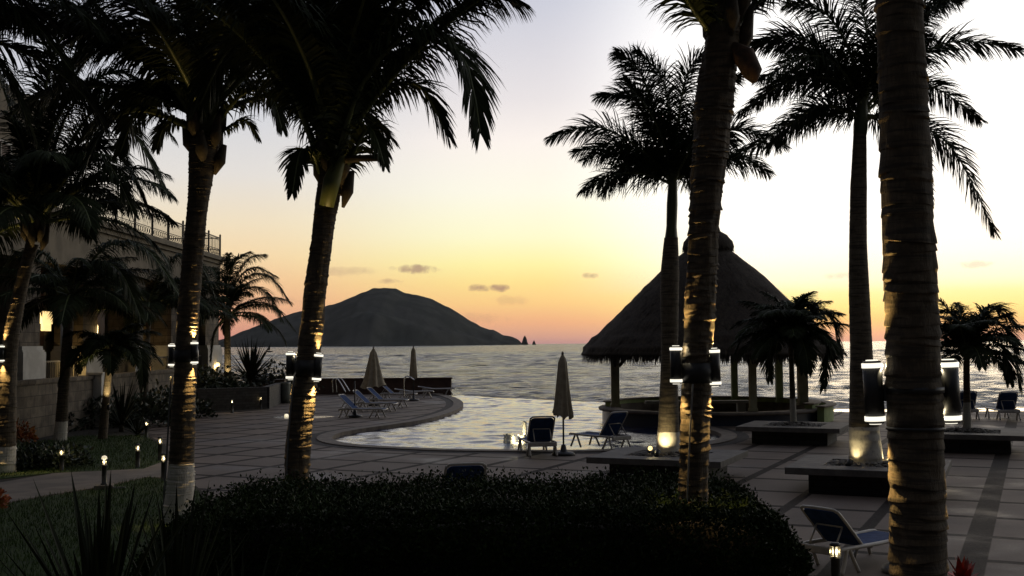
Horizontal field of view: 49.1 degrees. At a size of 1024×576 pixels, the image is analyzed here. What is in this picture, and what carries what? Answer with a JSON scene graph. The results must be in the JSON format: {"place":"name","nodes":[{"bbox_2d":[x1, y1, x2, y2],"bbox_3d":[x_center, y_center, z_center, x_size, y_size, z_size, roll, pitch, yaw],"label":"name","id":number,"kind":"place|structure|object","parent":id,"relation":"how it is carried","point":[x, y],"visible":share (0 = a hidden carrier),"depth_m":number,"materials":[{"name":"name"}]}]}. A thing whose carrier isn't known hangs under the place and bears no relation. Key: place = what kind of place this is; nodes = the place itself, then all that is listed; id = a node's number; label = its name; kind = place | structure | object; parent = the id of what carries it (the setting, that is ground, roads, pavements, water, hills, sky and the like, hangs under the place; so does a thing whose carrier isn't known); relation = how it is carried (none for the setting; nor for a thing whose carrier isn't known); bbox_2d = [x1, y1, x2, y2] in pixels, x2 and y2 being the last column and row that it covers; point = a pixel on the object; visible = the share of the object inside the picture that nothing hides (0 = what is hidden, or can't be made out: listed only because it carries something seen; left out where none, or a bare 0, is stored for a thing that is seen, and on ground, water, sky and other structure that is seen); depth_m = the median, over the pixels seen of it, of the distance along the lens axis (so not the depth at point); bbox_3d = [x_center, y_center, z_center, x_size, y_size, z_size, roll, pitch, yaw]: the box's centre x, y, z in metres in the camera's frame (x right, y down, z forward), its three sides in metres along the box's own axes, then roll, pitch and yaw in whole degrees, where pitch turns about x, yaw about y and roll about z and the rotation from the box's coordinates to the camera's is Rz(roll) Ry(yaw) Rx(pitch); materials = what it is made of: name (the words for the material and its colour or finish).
{"place":"outdoors","nodes":[
{"label":"outdoors","id":0,"kind":"place"},
{"bbox_2d":[0,461,168,502],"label":"garden path","id":1,"kind":"structure","parent":0,"point":[46,485],"depth_m":23.83,"materials":[{"name":"concrete"}]},
{"bbox_2d":[0,433,203,575],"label":"lawn","id":2,"kind":"structure","parent":0,"point":[65,515],"depth_m":19.36,"materials":[{"name":"green plant"}]},
{"bbox_2d":[16,439,94,470],"bbox_3d":[-11.437,3.989,26.535,3.030,0.898,1.441,0,-3,-15],"label":"hedge","id":3,"kind":"object","parent":2,"relation":"on","point":[35,457],"visible":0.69,"depth_m":26.38,"materials":[{"name":"green plant"}]},
{"bbox_2d":[59,448,63,470],"bbox_3d":[-10.453,3.998,26.002,0.138,0.545,0.136,0,-3,-1],"label":"bollard light","id":4,"kind":"object","parent":2,"relation":"on","point":[61,455],"visible":0.93,"depth_m":25.97,"materials":[{"name":"paint"}]},
{"bbox_2d":[0,0,133,149],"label":"coconut palm","id":5,"kind":"object","parent":2,"relation":"on","point":[24,9],"visible":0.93,"depth_m":16.01,"materials":[{"name":"green plant"}]},
{"bbox_2d":[0,238,178,440],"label":"young palm","id":6,"kind":"object","parent":2,"relation":"on","point":[72,296],"visible":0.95,"depth_m":34.02,"materials":[{"name":"green plant"}]},
{"bbox_2d":[0,0,179,472],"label":"coconut palm","id":7,"kind":"object","parent":2,"relation":"on","point":[34,192],"visible":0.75,"depth_m":25.73,"materials":[{"name":"green plant"}]},
{"bbox_2d":[0,345,4,361],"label":"tree lamp","id":8,"kind":"object","parent":7,"relation":"attached to","point":[2,352],"visible":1,"depth_m":25.70,"materials":[{"name":"black metal"}]},
{"bbox_2d":[0,466,191,575],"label":"yucca plant","id":9,"kind":"object","parent":2,"relation":"on","point":[97,558],"visible":0.99,"depth_m":8.21,"materials":[{"name":"green plant"}]},
{"bbox_2d":[94,483,113,489],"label":"concrete block","id":10,"kind":"structure","parent":2,"relation":"on","point":[100,487],"depth_m":22.45,"materials":[{"name":"grey concrete"}]},
{"bbox_2d":[100,456,107,484],"bbox_3d":[-8.238,3.676,22.626,0.138,0.580,0.136,0,-3,-11],"label":"bollard light","id":11,"kind":"object","parent":10,"relation":"on","point":[104,470],"visible":0.98,"depth_m":22.59,"materials":[{"name":"paint"}]},
{"bbox_2d":[57,323,163,438],"bbox_3d":[-12.433,2.901,34.792,3.207,3.642,3.330,0,-3,0],"label":"young palm","id":12,"kind":"object","parent":2,"relation":"on","point":[113,348],"visible":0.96,"depth_m":34.53,"materials":[{"name":"green plant"}]},
{"bbox_2d":[135,444,139,467],"bbox_3d":[-8.876,3.989,26.559,0.150,0.592,0.148,1,-3,-24],"label":"bollard light","id":13,"kind":"object","parent":2,"relation":"on","point":[137,457],"visible":0.98,"depth_m":26.52,"materials":[{"name":"paint"}]},
{"bbox_2d":[145,420,147,437],"bbox_3d":[-11.518,4.457,35.294,0.143,0.562,0.140,0,-3,-6],"label":"bollard light","id":14,"kind":"object","parent":2,"relation":"on","point":[146,428],"visible":0.88,"depth_m":35.26,"materials":[{"name":"paint"}]},
{"bbox_2d":[158,437,162,460],"bbox_3d":[-8.853,4.054,28.176,0.157,0.622,0.155,0,-3,-16],"label":"bollard light","id":15,"kind":"object","parent":2,"relation":"on","point":[160,444],"visible":0.89,"depth_m":28.13,"materials":[{"name":"paint"}]},
{"bbox_2d":[161,453,165,480],"bbox_3d":[-7.424,3.831,23.873,0.158,0.622,0.155,0,-3,-5],"label":"bollard light","id":16,"kind":"object","parent":2,"relation":"on","point":[163,456],"visible":0.7,"depth_m":23.83,"materials":[{"name":"paint"}]},
{"bbox_2d":[112,483,249,575],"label":"yucca plant","id":17,"kind":"object","parent":2,"relation":"on","point":[180,565],"visible":0.84,"depth_m":8.86,"materials":[{"name":"green plant"}]},
{"bbox_2d":[0,0,416,523],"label":"coconut palm","id":18,"kind":"object","parent":2,"relation":"on","point":[142,98],"visible":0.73,"depth_m":18.35,"materials":[{"name":"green plant"}]},
{"bbox_2d":[168,343,174,366],"bbox_3d":[-5.539,1.121,18.449,0.245,0.415,0.122,0,-3,0],"label":"tree lamp","id":19,"kind":"object","parent":18,"relation":"attached to","point":[171,347],"visible":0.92,"depth_m":18.40,"materials":[{"name":"black metal"}]},
{"bbox_2d":[190,341,197,364],"bbox_3d":[-5.241,1.079,18.385,0.224,0.415,0.123,-3,-4,42],"label":"tree lamp","id":20,"kind":"object","parent":18,"relation":"attached to","point":[194,352],"visible":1,"depth_m":18.30,"materials":[{"name":"black metal"}]},
{"bbox_2d":[0,409,267,502],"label":"garden soil","id":21,"kind":"structure","parent":0,"point":[111,431],"depth_m":37.27,"materials":[{"name":"brown soil"}]},
{"bbox_2d":[0,488,11,508],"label":"croton plant","id":22,"kind":"object","parent":21,"relation":"on","point":[5,500],"visible":0.98,"depth_m":19.81,"materials":[{"name":"red plant"}]},
{"bbox_2d":[16,418,38,442],"bbox_3d":[-14.615,4.291,33.354,1.009,0.878,1.002,0,-3,0],"label":"croton plant","id":23,"kind":"object","parent":21,"relation":"on","point":[21,432],"visible":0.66,"depth_m":33.28,"materials":[{"name":"red plant"}]},
{"bbox_2d":[68,412,88,431],"bbox_3d":[-16.361,4.230,38.380,3.521,1.933,2.598,0,-3,0],"label":"shrub","id":24,"kind":"object","parent":21,"relation":"on","point":[82,425],"visible":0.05,"depth_m":38.60,"materials":[{"name":"green plant"}]},
{"bbox_2d":[86,372,104,426],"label":"white pillar","id":25,"kind":"structure","parent":21,"relation":"on","point":[98,383],"depth_m":40.22,"materials":[{"name":"paint"}]},
{"bbox_2d":[83,390,136,429],"bbox_3d":[-15.248,4.371,40.086,3.724,1.702,2.517,0,-3,0],"label":"shrub","id":26,"kind":"object","parent":21,"relation":"on","point":[91,405],"visible":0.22,"depth_m":39.58,"materials":[{"name":"green plant"}]},
{"bbox_2d":[78,380,166,432],"bbox_3d":[-13.090,3.928,38.067,3.306,1.917,3.264,0,-3,0],"label":"yucca plant","id":27,"kind":"object","parent":21,"relation":"on","point":[121,411],"visible":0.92,"depth_m":37.97,"materials":[{"name":"green plant"}]},
{"bbox_2d":[112,411,159,435],"bbox_3d":[-12.205,4.440,36.195,1.631,1.035,1.442,-3,-4,42],"label":"yucca plant","id":28,"kind":"object","parent":21,"relation":"on","point":[137,430],"visible":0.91,"depth_m":36.16,"materials":[{"name":"green plant"}]},
{"bbox_2d":[45,253,241,418],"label":"young palm","id":29,"kind":"object","parent":21,"relation":"on","point":[157,296],"visible":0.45,"depth_m":44.43,"materials":[{"name":"green plant"}]},
{"bbox_2d":[111,385,196,426],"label":"shrub","id":30,"kind":"object","parent":21,"relation":"on","point":[152,409],"visible":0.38,"depth_m":40.65,"materials":[{"name":"green plant"}]},
{"bbox_2d":[148,378,217,417],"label":"shrub","id":31,"kind":"object","parent":21,"relation":"on","point":[201,409],"visible":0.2,"depth_m":45.29,"materials":[{"name":"green plant"}]},
{"bbox_2d":[170,364,234,388],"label":"shrub","id":32,"kind":"object","parent":21,"relation":"on","point":[210,382],"visible":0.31,"depth_m":52.67,"materials":[{"name":"green plant"}]},
{"bbox_2d":[197,365,254,387],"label":"shrub","id":33,"kind":"object","parent":21,"relation":"on","point":[240,384],"visible":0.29,"depth_m":54.93,"materials":[{"name":"green plant"}]},
{"bbox_2d":[171,383,281,410],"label":"planter wall","id":34,"kind":"structure","parent":21,"relation":"on","point":[245,398],"depth_m":50.43,"materials":[{"name":"concrete"}]},
{"bbox_2d":[199,251,296,379],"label":"young palm","id":35,"kind":"object","parent":21,"relation":"on","point":[229,296],"visible":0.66,"depth_m":58.18,"materials":[{"name":"green plant"}]},
{"bbox_2d":[215,338,283,386],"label":"yucca plant","id":36,"kind":"object","parent":21,"relation":"in","point":[251,364],"visible":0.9,"depth_m":56.59,"materials":[{"name":"green plant"}]},
{"bbox_2d":[274,379,285,382],"bbox_3d":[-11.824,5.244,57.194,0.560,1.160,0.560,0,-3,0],"label":"wall cap","id":37,"kind":"object","parent":21,"relation":"on","point":[279,380],"visible":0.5,"depth_m":56.95,"materials":[{"name":"grey concrete"}]},
{"bbox_2d":[219,288,521,346],"bbox_3d":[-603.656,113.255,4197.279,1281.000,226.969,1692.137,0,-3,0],"label":"island hill","id":38,"kind":"structure","parent":0,"point":[383,317],"depth_m":3777.47,"materials":[{"name":"grey stone"}]},
{"bbox_2d":[0,0,1023,343],"label":"sky","id":39,"kind":"structure","parent":0,"point":[500,236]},
{"bbox_2d":[149,394,1023,575],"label":"pool deck","id":40,"kind":"structure","parent":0,"point":[985,506],"depth_m":25.90,"materials":[{"name":"concrete"}]},
{"bbox_2d":[16,369,173,440],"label":"garden wall","id":41,"kind":"structure","parent":40,"relation":"on","point":[36,402],"depth_m":36.96,"materials":[{"name":"grey concrete"}]},
{"bbox_2d":[60,323,62,361],"bbox_3d":[-15.186,1.934,37.856,0.157,2.190,0.157,1,-3,-22],"label":"white post","id":42,"kind":"object","parent":41,"relation":"on","point":[61,330],"visible":0.12,"depth_m":37.80,"materials":[{"name":"paint"}]},
{"bbox_2d":[0,85,238,387],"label":"hotel building","id":43,"kind":"structure","parent":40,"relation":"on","point":[38,356],"depth_m":43.87,"materials":[{"name":"paint"}]},
{"bbox_2d":[0,140,11,170],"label":"window","id":44,"kind":"structure","parent":43,"relation":"in","point":[1,150],"depth_m":40.80,"materials":[{"name":"white paint"}]},
{"bbox_2d":[40,311,52,330],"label":"lit window","id":45,"kind":"structure","parent":43,"relation":"attached to","point":[45,323],"depth_m":40.15,"materials":[{"name":"yellow glass"}]},
{"bbox_2d":[230,399,233,412],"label":"bollard light","id":46,"kind":"object","parent":40,"relation":"on","point":[231,406],"visible":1,"depth_m":48.34,"materials":[{"name":"paint"}]},
{"bbox_2d":[242,358,323,392],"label":"shrub","id":47,"kind":"object","parent":40,"relation":"on","point":[281,376],"visible":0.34,"depth_m":59.61,"materials":[{"name":"green plant"}]},
{"bbox_2d":[281,382,290,402],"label":"flower pot","id":48,"kind":"object","parent":40,"relation":"on","point":[285,392],"visible":0.98,"depth_m":55.86,"materials":[{"name":"grey ceramic"}]},
{"bbox_2d":[273,416,333,417],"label":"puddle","id":49,"kind":"object","parent":40,"relation":"on","point":[313,417],"visible":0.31,"depth_m":44.92,"materials":[{"name":"liquid"}]},
{"bbox_2d":[332,378,349,392],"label":"pool handrail","id":50,"kind":"object","parent":40,"relation":"on","point":[340,383],"visible":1,"depth_m":61.84,"materials":[{"name":"metal"}]},
{"bbox_2d":[152,0,536,493],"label":"coconut palm","id":51,"kind":"object","parent":40,"relation":"on","point":[333,81],"visible":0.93,"depth_m":14.93,"materials":[{"name":"green plant"}]},
{"bbox_2d":[286,351,294,379],"bbox_3d":[-2.936,1.064,15.147,0.245,0.415,0.122,0,-3,0],"label":"tree lamp","id":52,"kind":"object","parent":51,"relation":"attached to","point":[290,356],"visible":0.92,"depth_m":15.10,"materials":[{"name":"black metal"}]},
{"bbox_2d":[312,353,322,381],"bbox_3d":[-2.661,1.080,15.080,0.247,0.417,0.131,-1,-3,16],"label":"tree lamp","id":53,"kind":"object","parent":51,"relation":"attached to","point":[318,359],"visible":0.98,"depth_m":15.02,"materials":[{"name":"black metal"}]},
{"bbox_2d":[248,377,452,394],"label":"end wall","id":54,"kind":"structure","parent":40,"relation":"on","point":[392,384],"depth_m":65.57,"materials":[{"name":"grey concrete"}]},
{"bbox_2d":[348,381,361,417],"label":"parasol pole","id":55,"kind":"object","parent":40,"relation":"on","point":[354,415],"visible":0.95,"depth_m":44.74,"materials":[{"name":"black metal"}]},
{"bbox_2d":[338,394,387,417],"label":"sun lounger","id":56,"kind":"object","parent":40,"relation":"on","point":[347,401],"visible":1,"depth_m":44.44,"materials":[{"name":"blue fabric"}]},
{"bbox_2d":[361,346,385,405],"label":"closed parasol","id":57,"kind":"object","parent":40,"relation":"on","point":[373,376],"visible":0.88,"depth_m":53.04,"materials":[{"name":"beige fabric"}]},
{"bbox_2d":[352,390,397,411],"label":"sun lounger","id":58,"kind":"object","parent":40,"relation":"on","point":[361,396],"visible":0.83,"depth_m":48.81,"materials":[{"name":"blue fabric"}]},
{"bbox_2d":[366,387,408,407],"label":"sun lounger","id":59,"kind":"object","parent":40,"relation":"on","point":[371,390],"visible":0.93,"depth_m":51.64,"materials":[{"name":"blue plastic"}]},
{"bbox_2d":[380,386,417,398],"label":"sun lounger","id":60,"kind":"object","parent":40,"relation":"on","point":[388,390],"visible":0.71,"depth_m":57.76,"materials":[{"name":"blue plastic"}]},
{"bbox_2d":[403,376,414,397],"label":"shower rail","id":61,"kind":"object","parent":40,"relation":"on","point":[403,385],"visible":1,"depth_m":54.81,"materials":[{"name":"metal"}]},
{"bbox_2d":[408,346,418,400],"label":"closed parasol","id":62,"kind":"object","parent":40,"relation":"on","point":[413,370],"visible":1,"depth_m":57.42,"materials":[{"name":"beige fabric"}]},
{"bbox_2d":[395,388,433,397],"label":"sun lounger","id":63,"kind":"object","parent":40,"relation":"on","point":[426,391],"visible":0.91,"depth_m":60.17,"materials":[{"name":"blue plastic"}]},
{"bbox_2d":[418,386,454,394],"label":"sun lounger","id":64,"kind":"object","parent":40,"relation":"on","point":[425,388],"visible":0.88,"depth_m":63.47,"materials":[{"name":"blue plastic"}]},
{"bbox_2d":[444,462,486,492],"bbox_3d":[-0.915,3.299,18.351,0.756,1.044,1.889,0,-3,-14],"label":"sun lounger","id":65,"kind":"object","parent":40,"relation":"on","point":[474,466],"visible":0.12,"depth_m":17.60,"materials":[{"name":"blue fabric"}]},
{"bbox_2d":[129,463,815,575],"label":"hedge","id":66,"kind":"object","parent":40,"relation":"on","point":[478,526],"visible":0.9,"depth_m":10.50,"materials":[{"name":"plant"}]},
{"bbox_2d":[317,393,736,452],"bbox_3d":[0.450,5.402,47.346,13.148,0.385,35.445,0,-3,0],"label":"pool coping","id":67,"kind":"object","parent":40,"relation":"on","point":[457,406],"visible":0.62,"depth_m":35.42,"materials":[{"name":"beige stone"}]},
{"bbox_2d":[311,394,748,453],"bbox_3d":[0.448,5.227,47.118,13.868,0.001,35.691,0,-3,0],"label":"paving band","id":68,"kind":"object","parent":40,"relation":"on","point":[741,436],"visible":0.77,"depth_m":32.58,"materials":[{"name":"grey stone"}]},
{"bbox_2d":[517,416,557,456],"bbox_3d":[0.646,3.839,29.508,0.756,1.044,1.889,0,-3,-10],"label":"sun lounger","id":69,"kind":"object","parent":40,"relation":"on","point":[540,432],"visible":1,"depth_m":28.86,"materials":[{"name":"blue plastic"}]},
{"bbox_2d":[552,352,574,455],"bbox_3d":[1.326,2.991,29.064,0.600,2.680,0.600,0,-3,0],"label":"closed parasol","id":70,"kind":"object","parent":40,"relation":"on","point":[562,408],"visible":0.98,"depth_m":28.94,"materials":[{"name":"beige fabric"}]},
{"bbox_2d":[569,411,631,449],"bbox_3d":[2.406,3.902,31.042,0.756,1.044,1.889,2,-4,-38],"label":"sun lounger","id":71,"kind":"object","parent":40,"relation":"on","point":[613,424],"visible":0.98,"depth_m":30.56,"materials":[{"name":"blue fabric"}]},
{"bbox_2d":[586,447,747,482],"bbox_3d":[3.389,3.773,24.142,2.860,0.599,2.560,-2,-3,24],"label":"square planter","id":72,"kind":"object","parent":40,"relation":"on","point":[625,459],"visible":0.55,"depth_m":23.48,"materials":[{"name":"concrete"}]},
{"bbox_2d":[647,445,652,453],"bbox_3d":[2.936,3.454,23.878,0.116,0.201,0.167,0,-3,0],"label":"spotlight","id":73,"kind":"object","parent":72,"relation":"on","point":[649,448],"visible":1,"depth_m":23.80,"materials":[{"name":"black metal"}]},
{"bbox_2d":[654,449,660,456],"bbox_3d":[3.067,3.506,23.590,0.117,0.222,0.180,-2,-3,27],"label":"spotlight","id":74,"kind":"object","parent":72,"relation":"on","point":[657,452],"visible":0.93,"depth_m":23.55,"materials":[{"name":"black metal"}]},
{"bbox_2d":[543,40,791,455],"bbox_3d":[3.416,-0.955,24.383,4.846,9.188,4.539,2,-4,-43],"label":"royal palm","id":75,"kind":"object","parent":72,"relation":"on","point":[667,158],"visible":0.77,"depth_m":24.15,"materials":[{"name":"green plant"}]},
{"bbox_2d":[581,231,846,428],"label":"palapa hut","id":76,"kind":"object","parent":40,"relation":"on","point":[630,331],"visible":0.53,"depth_m":40.30,"materials":[{"name":"brown plant"}]},
{"bbox_2d":[638,0,819,519],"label":"coconut palm","id":77,"kind":"object","parent":40,"relation":"on","point":[727,28],"visible":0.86,"depth_m":11.21,"materials":[{"name":"brown plant"}]},
{"bbox_2d":[670,346,685,383],"bbox_3d":[1.689,0.784,11.228,0.231,0.414,0.123,1,-3,-26],"label":"tree lamp","id":78,"kind":"object","parent":77,"relation":"attached to","point":[677,360],"visible":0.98,"depth_m":11.16,"materials":[{"name":"black metal"}]},
{"bbox_2d":[709,348,720,386],"bbox_3d":[1.983,0.808,11.230,0.231,0.416,0.128,-2,-3,33],"label":"tree lamp","id":79,"kind":"object","parent":77,"relation":"attached to","point":[714,355],"visible":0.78,"depth_m":11.15,"materials":[{"name":"black metal"}]},
{"bbox_2d":[735,421,848,445],"bbox_3d":[8.162,4.141,32.332,2.860,0.601,2.560,-2,-3,24],"label":"square planter","id":80,"kind":"object","parent":40,"relation":"on","point":[797,433],"visible":1,"depth_m":31.55,"materials":[{"name":"concrete"}]},
{"bbox_2d":[729,291,848,423],"bbox_3d":[8.175,2.034,32.474,3.799,3.935,3.730,0,-3,0],"label":"young palm","id":81,"kind":"object","parent":80,"relation":"on","point":[785,320],"visible":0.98,"depth_m":31.99,"materials":[{"name":"green plant"}]},
{"bbox_2d":[829,542,840,575],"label":"bollard light","id":82,"kind":"object","parent":40,"relation":"on","point":[835,557],"visible":1,"depth_m":12.82,"materials":[{"name":"metal"}]},
{"bbox_2d":[800,505,888,575],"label":"sun lounger","id":83,"kind":"object","parent":40,"relation":"on","point":[831,524],"visible":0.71,"depth_m":14.21,"materials":[{"name":"blue fabric"}]},
{"bbox_2d":[785,455,951,495],"bbox_3d":[7.028,3.637,21.944,2.860,0.599,2.560,-2,-3,24],"label":"square planter","id":84,"kind":"object","parent":40,"relation":"on","point":[829,474],"visible":0.51,"depth_m":21.26,"materials":[{"name":"concrete"}]},
{"bbox_2d":[845,458,853,465],"bbox_3d":[6.499,3.398,21.603,0.180,0.223,0.118,1,-3,-34],"label":"spotlight","id":85,"kind":"object","parent":84,"relation":"on","point":[849,462],"visible":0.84,"depth_m":21.56,"materials":[{"name":"black metal"}]},
{"bbox_2d":[726,0,1023,466],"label":"royal palm","id":86,"kind":"object","parent":84,"relation":"on","point":[848,78],"visible":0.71,"depth_m":21.95,"materials":[{"name":"green plant"}]},
{"bbox_2d":[873,0,948,575],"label":"coconut palm","id":87,"kind":"object","parent":40,"relation":"on","point":[917,495],"visible":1,"depth_m":6.59,"materials":[{"name":"brown plant"}]},
{"bbox_2d":[861,360,886,424],"bbox_3d":[2.226,0.638,6.713,0.249,0.416,0.128,0,-3,0],"label":"tree lamp","id":88,"kind":"object","parent":87,"relation":"attached to","point":[875,393],"visible":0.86,"depth_m":6.67,"materials":[{"name":"black metal"}]},
{"bbox_2d":[941,359,961,423],"bbox_3d":[2.566,0.634,6.712,0.248,0.416,0.130,0,-3,0],"label":"tree lamp","id":89,"kind":"object","parent":87,"relation":"attached to","point":[951,385],"visible":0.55,"depth_m":6.67,"materials":[{"name":"black metal"}]},
{"bbox_2d":[947,554,979,575],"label":"red flowering plant","id":90,"kind":"object","parent":40,"relation":"on","point":[964,568],"visible":0.96,"depth_m":6.90,"materials":[{"name":"red plant"}]},
{"bbox_2d":[960,391,979,418],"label":"sun lounger","id":91,"kind":"object","parent":40,"relation":"on","point":[973,394],"visible":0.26,"depth_m":41.07,"materials":[{"name":"blue plastic"}]},
{"bbox_2d":[944,427,1023,453],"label":"square planter","id":92,"kind":"object","parent":40,"relation":"on","point":[984,440],"visible":0.82,"depth_m":28.65,"materials":[{"name":"concrete"}]},
{"bbox_2d":[885,298,1023,432],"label":"young palm","id":93,"kind":"object","parent":92,"relation":"on","point":[967,341],"visible":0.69,"depth_m":29.26,"materials":[{"name":"green plant"}]},
{"bbox_2d":[985,391,1020,419],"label":"sun lounger","id":94,"kind":"object","parent":40,"relation":"on","point":[1006,403],"visible":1,"depth_m":40.59,"materials":[{"name":"blue fabric"}]},
{"bbox_2d":[334,395,841,449],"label":"pool water","id":95,"kind":"structure","parent":0,"point":[478,422],"depth_m":38.98,"materials":[{"name":"blue liquid"}]},
{"bbox_2d":[504,433,513,442],"bbox_3d":[-0.071,4.536,33.823,0.394,0.364,0.380,1,-3,-31],"label":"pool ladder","id":96,"kind":"object","parent":95,"relation":"on","point":[508,437],"visible":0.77,"depth_m":33.71,"materials":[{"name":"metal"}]},
{"bbox_2d":[510,436,515,443],"bbox_3d":[0.019,4.544,33.417,0.182,0.308,0.187,-2,-3,32],"label":"fountain jet","id":97,"kind":"object","parent":95,"relation":"on","point":[513,440],"visible":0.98,"depth_m":33.38,"materials":[{"name":"liquid"}]},
{"bbox_2d":[521,420,527,436],"bbox_3d":[0.382,4.318,33.423,0.244,0.753,0.232,0,-3,0],"label":"fountain jet","id":98,"kind":"object","parent":95,"relation":"on","point":[525,426],"visible":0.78,"depth_m":33.39,"materials":[{"name":"liquid"}]},
{"bbox_2d":[221,340,1023,409],"bbox_3d":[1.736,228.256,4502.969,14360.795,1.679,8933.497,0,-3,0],"label":"sea","id":99,"kind":"structure","parent":0,"point":[528,371],"depth_m":204.94,"materials":[{"name":"liquid"}]},
{"bbox_2d":[522,336,527,344],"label":"sea stack","id":100,"kind":"object","parent":99,"relation":"in","point":[524,341],"visible":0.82,"depth_m":3988.45,"materials":[{"name":"grey stone"}]},
{"bbox_2d":[881,562,888,574],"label":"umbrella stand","id":101,"kind":"object","parent":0,"point":[885,568],"visible":0.11,"depth_m":13.96,"materials":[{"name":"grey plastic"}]},
{"bbox_2d":[834,408,1023,411],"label":"beach","id":102,"kind":"structure","parent":0,"point":[847,410],"depth_m":85.55,"materials":[{"name":"beige sand"}]}
]}

